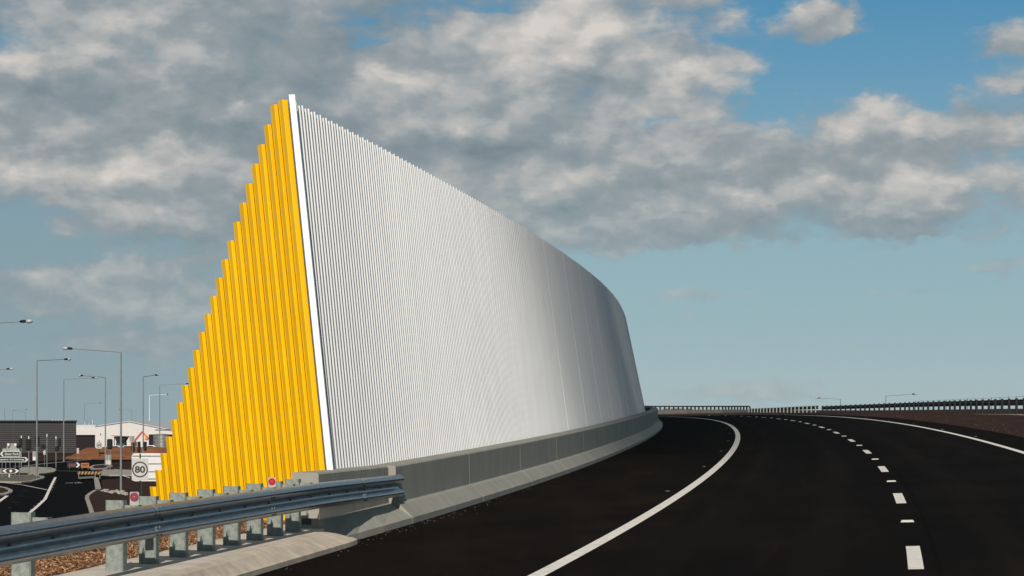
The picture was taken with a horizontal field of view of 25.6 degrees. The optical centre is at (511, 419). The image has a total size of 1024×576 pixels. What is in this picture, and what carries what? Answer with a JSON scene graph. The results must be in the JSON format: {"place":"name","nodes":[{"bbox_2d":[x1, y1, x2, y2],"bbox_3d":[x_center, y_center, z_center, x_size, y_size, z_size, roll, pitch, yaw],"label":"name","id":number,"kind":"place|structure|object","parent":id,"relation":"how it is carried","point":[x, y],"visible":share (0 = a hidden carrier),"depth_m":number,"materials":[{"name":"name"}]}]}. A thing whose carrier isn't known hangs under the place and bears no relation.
{"place":"outdoors","nodes":[
{"label":"outdoors","id":0,"kind":"place"},
{"bbox_2d":[0,459,131,525],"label":"road","id":1,"kind":"structure","parent":0,"point":[63,490],"depth_m":191.25,"materials":[{"name":"black asphalt"}]},
{"bbox_2d":[0,486,12,495],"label":"traffic island","id":2,"kind":"structure","parent":1,"relation":"on","point":[5,491],"depth_m":189.52,"materials":[{"name":"concrete"}]},
{"bbox_2d":[0,468,14,473],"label":"traffic island","id":3,"kind":"structure","parent":1,"relation":"on","point":[6,468],"depth_m":265.33,"materials":[{"name":"concrete"}]},
{"bbox_2d":[0,443,27,474],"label":"direction sign","id":4,"kind":"object","parent":1,"relation":"on","point":[10,452],"visible":0.96,"depth_m":249.98,"materials":[{"name":"white metal"}]},
{"bbox_2d":[0,319,32,322],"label":"street lamp","id":5,"kind":"object","parent":1,"relation":"on","point":[27,321],"visible":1,"depth_m":156.89,"materials":[{"name":"grey metal"}]},
{"bbox_2d":[16,435,21,466],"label":"traffic light","id":6,"kind":"object","parent":1,"relation":"on","point":[20,444],"visible":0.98,"depth_m":295.02,"materials":[{"name":"grey metal"}]},
{"bbox_2d":[0,475,44,482],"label":"traffic island","id":7,"kind":"structure","parent":1,"relation":"on","point":[18,479],"depth_m":231.22,"materials":[{"name":"concrete"}]},
{"bbox_2d":[2,468,19,476],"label":"hazard board","id":8,"kind":"object","parent":7,"relation":"on","point":[10,470],"visible":0.87,"depth_m":237.99,"materials":[{"name":"white metal"}]},
{"bbox_2d":[26,436,30,474],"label":"traffic light","id":9,"kind":"object","parent":7,"relation":"on","point":[28,444],"visible":0.96,"depth_m":243.82,"materials":[{"name":"black metal"}]},
{"bbox_2d":[36,358,70,475],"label":"street lamp","id":10,"kind":"object","parent":7,"relation":"on","point":[68,359],"visible":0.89,"depth_m":239.84,"materials":[{"name":"grey metal"}]},
{"bbox_2d":[33,451,35,460],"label":"road sign","id":11,"kind":"object","parent":1,"relation":"on","point":[34,455],"visible":0.49,"depth_m":249.99,"materials":[{"name":"white metal"}]},
{"bbox_2d":[16,467,56,474],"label":"traffic island","id":12,"kind":"structure","parent":1,"relation":"on","point":[41,470],"depth_m":267.92,"materials":[{"name":"concrete"}]},
{"bbox_2d":[41,434,47,466],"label":"traffic light","id":13,"kind":"object","parent":1,"relation":"on","point":[42,446],"visible":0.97,"depth_m":295.23,"materials":[{"name":"black metal"}]},
{"bbox_2d":[55,437,60,450],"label":"traffic light","id":14,"kind":"object","parent":1,"relation":"on","point":[59,444],"visible":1,"depth_m":290.93,"materials":[{"name":"black plastic"}]},
{"bbox_2d":[67,462,79,468],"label":"chevron board","id":15,"kind":"object","parent":1,"relation":"on","point":[73,465],"visible":1,"depth_m":284.99,"materials":[{"name":"metal"}]},
{"bbox_2d":[63,377,97,461],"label":"street lamp","id":16,"kind":"object","parent":1,"relation":"on","point":[63,412],"visible":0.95,"depth_m":329.79,"materials":[{"name":"grey metal"}]},
{"bbox_2d":[81,463,88,467],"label":"works sign","id":17,"kind":"object","parent":1,"relation":"on","point":[84,465],"visible":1,"depth_m":279.99,"materials":[{"name":"orange metal"}]},
{"bbox_2d":[77,471,100,478],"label":"barricade","id":18,"kind":"object","parent":1,"relation":"on","point":[95,473],"visible":0.94,"depth_m":235.98,"materials":[{"name":"orange plastic"}]},
{"bbox_2d":[94,477,100,490],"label":"kerb ramp","id":19,"kind":"structure","parent":1,"relation":"on","point":[97,484],"depth_m":209.66,"materials":[{"name":"concrete"}]},
{"bbox_2d":[96,442,101,448],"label":"speed sign","id":20,"kind":"object","parent":1,"relation":"on","point":[98,445],"visible":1,"depth_m":351.99,"materials":[{"name":"white metal"}]},
{"bbox_2d":[89,464,112,469],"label":"traffic island","id":21,"kind":"structure","parent":1,"relation":"on","point":[99,467],"depth_m":284.74,"materials":[{"name":"concrete"}]},
{"bbox_2d":[78,374,105,465],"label":"street lamp","id":22,"kind":"object","parent":21,"relation":"on","point":[79,375],"visible":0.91,"depth_m":296.22,"materials":[{"name":"grey metal"}]},
{"bbox_2d":[96,461,131,471],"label":"soil patch","id":23,"kind":"object","parent":1,"relation":"on","point":[126,465],"visible":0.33,"depth_m":303.58,"materials":[{"name":"brown soil"}]},
{"bbox_2d":[107,439,112,454],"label":"traffic light","id":24,"kind":"object","parent":23,"relation":"on","point":[110,444],"visible":0.95,"depth_m":301.33,"materials":[{"name":"black plastic"}]},
{"bbox_2d":[143,442,146,452],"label":"traffic light","id":25,"kind":"object","parent":23,"relation":"on","point":[145,446],"visible":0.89,"depth_m":273.93,"materials":[{"name":"black plastic"}]},
{"bbox_2d":[143,374,158,452],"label":"street lamp","id":26,"kind":"object","parent":23,"relation":"on","point":[143,405],"visible":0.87,"depth_m":299.39,"materials":[{"name":"grey metal"}]},
{"bbox_2d":[101,469,131,475],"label":"traffic island","id":27,"kind":"structure","parent":1,"relation":"on","point":[111,472],"depth_m":257.76,"materials":[{"name":"concrete"}]},
{"bbox_2d":[106,455,110,464],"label":"road sign","id":28,"kind":"object","parent":27,"relation":"on","point":[108,459],"visible":0.87,"depth_m":269.99,"materials":[{"name":"white metal"}]},
{"bbox_2d":[129,436,134,454],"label":"road sign","id":29,"kind":"object","parent":27,"relation":"on","point":[132,439],"visible":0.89,"depth_m":261.99,"materials":[{"name":"white metal"}]},
{"bbox_2d":[131,442,134,453],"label":"traffic light","id":30,"kind":"object","parent":27,"relation":"on","point":[133,447],"visible":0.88,"depth_m":263.65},
{"bbox_2d":[137,442,140,452],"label":"traffic light","id":31,"kind":"object","parent":27,"relation":"on","point":[139,447],"visible":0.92,"depth_m":257.21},
{"bbox_2d":[89,478,156,511],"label":"soil patch","id":32,"kind":"object","parent":1,"relation":"on","point":[98,499],"visible":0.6,"depth_m":193.60,"materials":[{"name":"brown soil"}]},
{"bbox_2d":[62,347,121,489],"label":"street lamp","id":33,"kind":"object","parent":32,"relation":"on","point":[67,348],"visible":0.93,"depth_m":191.86,"materials":[{"name":"grey metal"}]},
{"bbox_2d":[101,489,127,494],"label":"rubble","id":34,"kind":"object","parent":32,"relation":"on","point":[123,492],"visible":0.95,"depth_m":189.84,"materials":[{"name":"stone"}]},
{"bbox_2d":[132,454,147,495],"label":"speed sign","id":35,"kind":"object","parent":32,"relation":"on","point":[139,469],"visible":0.98,"depth_m":122.99,"materials":[{"name":"white metal"}]},
{"bbox_2d":[132,453,161,480],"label":"road sign","id":36,"kind":"object","parent":32,"relation":"on","point":[154,461],"visible":0.32,"depth_m":130.99,"materials":[{"name":"white metal"}]},
{"bbox_2d":[130,431,148,446],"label":"excavator","id":37,"kind":"object","parent":1,"relation":"on","point":[145,435],"visible":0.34,"depth_m":394.85,"materials":[{"name":"orange metal"}]},
{"bbox_2d":[159,383,188,446],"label":"street lamp","id":38,"kind":"object","parent":1,"relation":"on","point":[159,411],"visible":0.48,"depth_m":373.57,"materials":[{"name":"grey metal"}]},
{"bbox_2d":[79,476,94,478],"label":"footpath","id":39,"kind":"structure","parent":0,"point":[86,477],"depth_m":235.45,"materials":[{"name":"concrete"}]},
{"bbox_2d":[0,0,1023,424],"label":"sky","id":40,"kind":"structure","parent":0,"point":[781,203],"materials":[{"name":"blue"}]},
{"bbox_2d":[255,414,1023,575],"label":"road","id":41,"kind":"structure","parent":0,"point":[764,495],"depth_m":31.50,"materials":[{"name":"black asphalt"}]},
{"bbox_2d":[53,524,323,575],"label":"concrete pad","id":42,"kind":"object","parent":41,"relation":"on","point":[166,564],"visible":0.45,"depth_m":22.18,"materials":[{"name":"grey concrete"}]},
{"bbox_2d":[0,519,284,575],"bbox_3d":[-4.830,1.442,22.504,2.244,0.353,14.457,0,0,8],"label":"mulch","id":43,"kind":"object","parent":42,"relation":"on","point":[79,560],"visible":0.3,"depth_m":22.54,"materials":[{"name":"brown wood"}]},
{"bbox_2d":[0,474,403,575],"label":"guard rail","id":44,"kind":"object","parent":42,"relation":"on","point":[27,539],"visible":1,"depth_m":21.79,"materials":[{"name":"metal"}]},
{"bbox_2d":[160,532,356,575],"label":"kerb","id":45,"kind":"structure","parent":41,"relation":"on","point":[277,555],"depth_m":23.80,"materials":[{"name":"concrete"}]},
{"bbox_2d":[292,407,662,539],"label":"concrete barrier","id":46,"kind":"object","parent":41,"relation":"on","point":[432,486],"visible":0.84,"depth_m":37.17,"materials":[{"name":"grey concrete"}]},
{"bbox_2d":[150,94,644,520],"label":"noise wall","id":47,"kind":"structure","parent":46,"relation":"on","point":[371,303],"depth_m":32.99,"materials":[{"name":"silver metal"}]},
{"bbox_2d":[285,413,1009,569],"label":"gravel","id":48,"kind":"structure","parent":0,"point":[634,448],"depth_m":43.92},
{"bbox_2d":[358,409,1023,539],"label":"embankment","id":49,"kind":"structure","parent":0,"point":[1000,424],"depth_m":118.60,"materials":[{"name":"soil"}]},
{"bbox_2d":[645,406,752,413],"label":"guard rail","id":50,"kind":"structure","parent":49,"relation":"on","point":[673,411],"depth_m":263.31,"materials":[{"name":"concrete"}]},
{"bbox_2d":[748,405,818,412],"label":"guard rail","id":51,"kind":"object","parent":49,"relation":"on","point":[791,408],"visible":0.74,"depth_m":226.01,"materials":[{"name":"metal"}]},
{"bbox_2d":[915,396,1023,409],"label":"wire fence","id":52,"kind":"object","parent":49,"relation":"on","point":[976,398],"visible":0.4,"depth_m":160.53,"materials":[{"name":"grey metal"}]},
{"bbox_2d":[976,414,1023,416],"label":"concrete strip","id":53,"kind":"object","parent":49,"relation":"on","point":[1021,415],"visible":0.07,"depth_m":111.66,"materials":[{"name":"grey concrete"}]},
{"bbox_2d":[821,398,1023,414],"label":"guard rail","id":54,"kind":"object","parent":53,"relation":"on","point":[1015,402],"visible":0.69,"depth_m":143.28,"materials":[{"name":"grey metal"}]},
{"label":"ground","id":55,"kind":"structure","parent":0,"visible":0},
{"bbox_2d":[0,449,82,460],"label":"soil patch","id":56,"kind":"object","parent":55,"relation":"on","point":[51,456],"depth_m":389.41,"materials":[{"name":"brown soil"}]},
{"bbox_2d":[0,420,76,452],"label":"dark building","id":57,"kind":"structure","parent":56,"relation":"on","point":[12,431],"depth_m":420.08,"materials":[{"name":"grey metal"}]},
{"bbox_2d":[76,420,95,448],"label":"building","id":58,"kind":"structure","parent":56,"relation":"on","point":[85,436],"depth_m":470.50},
{"bbox_2d":[113,435,128,446],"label":"hopper","id":59,"kind":"object","parent":56,"relation":"on","point":[124,440],"visible":0.65,"depth_m":404.05,"materials":[{"name":"black metal"}]},
{"bbox_2d":[153,434,169,447],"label":"water tank","id":60,"kind":"object","parent":56,"relation":"on","point":[162,440],"visible":0.5,"depth_m":438.53,"materials":[{"name":"metal"}]},
{"bbox_2d":[65,447,166,458],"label":"soil bank","id":61,"kind":"structure","parent":55,"relation":"on","point":[90,453],"depth_m":354.94,"materials":[{"name":"brown soil"}]},
{"bbox_2d":[95,421,171,447],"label":"warehouse","id":62,"kind":"structure","parent":55,"relation":"on","point":[134,428],"depth_m":462.00,"materials":[{"name":"white metal"}]},
{"bbox_2d":[149,394,169,420],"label":"street lamp","id":63,"kind":"object","parent":55,"relation":"on","point":[149,404],"visible":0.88,"depth_m":527.71,"materials":[{"name":"white metal"}]},
{"bbox_2d":[885,393,916,409],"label":"street lamp","id":64,"kind":"object","parent":55,"relation":"on","point":[896,395],"visible":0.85,"depth_m":361.05,"materials":[{"name":"grey metal"}]}
]}

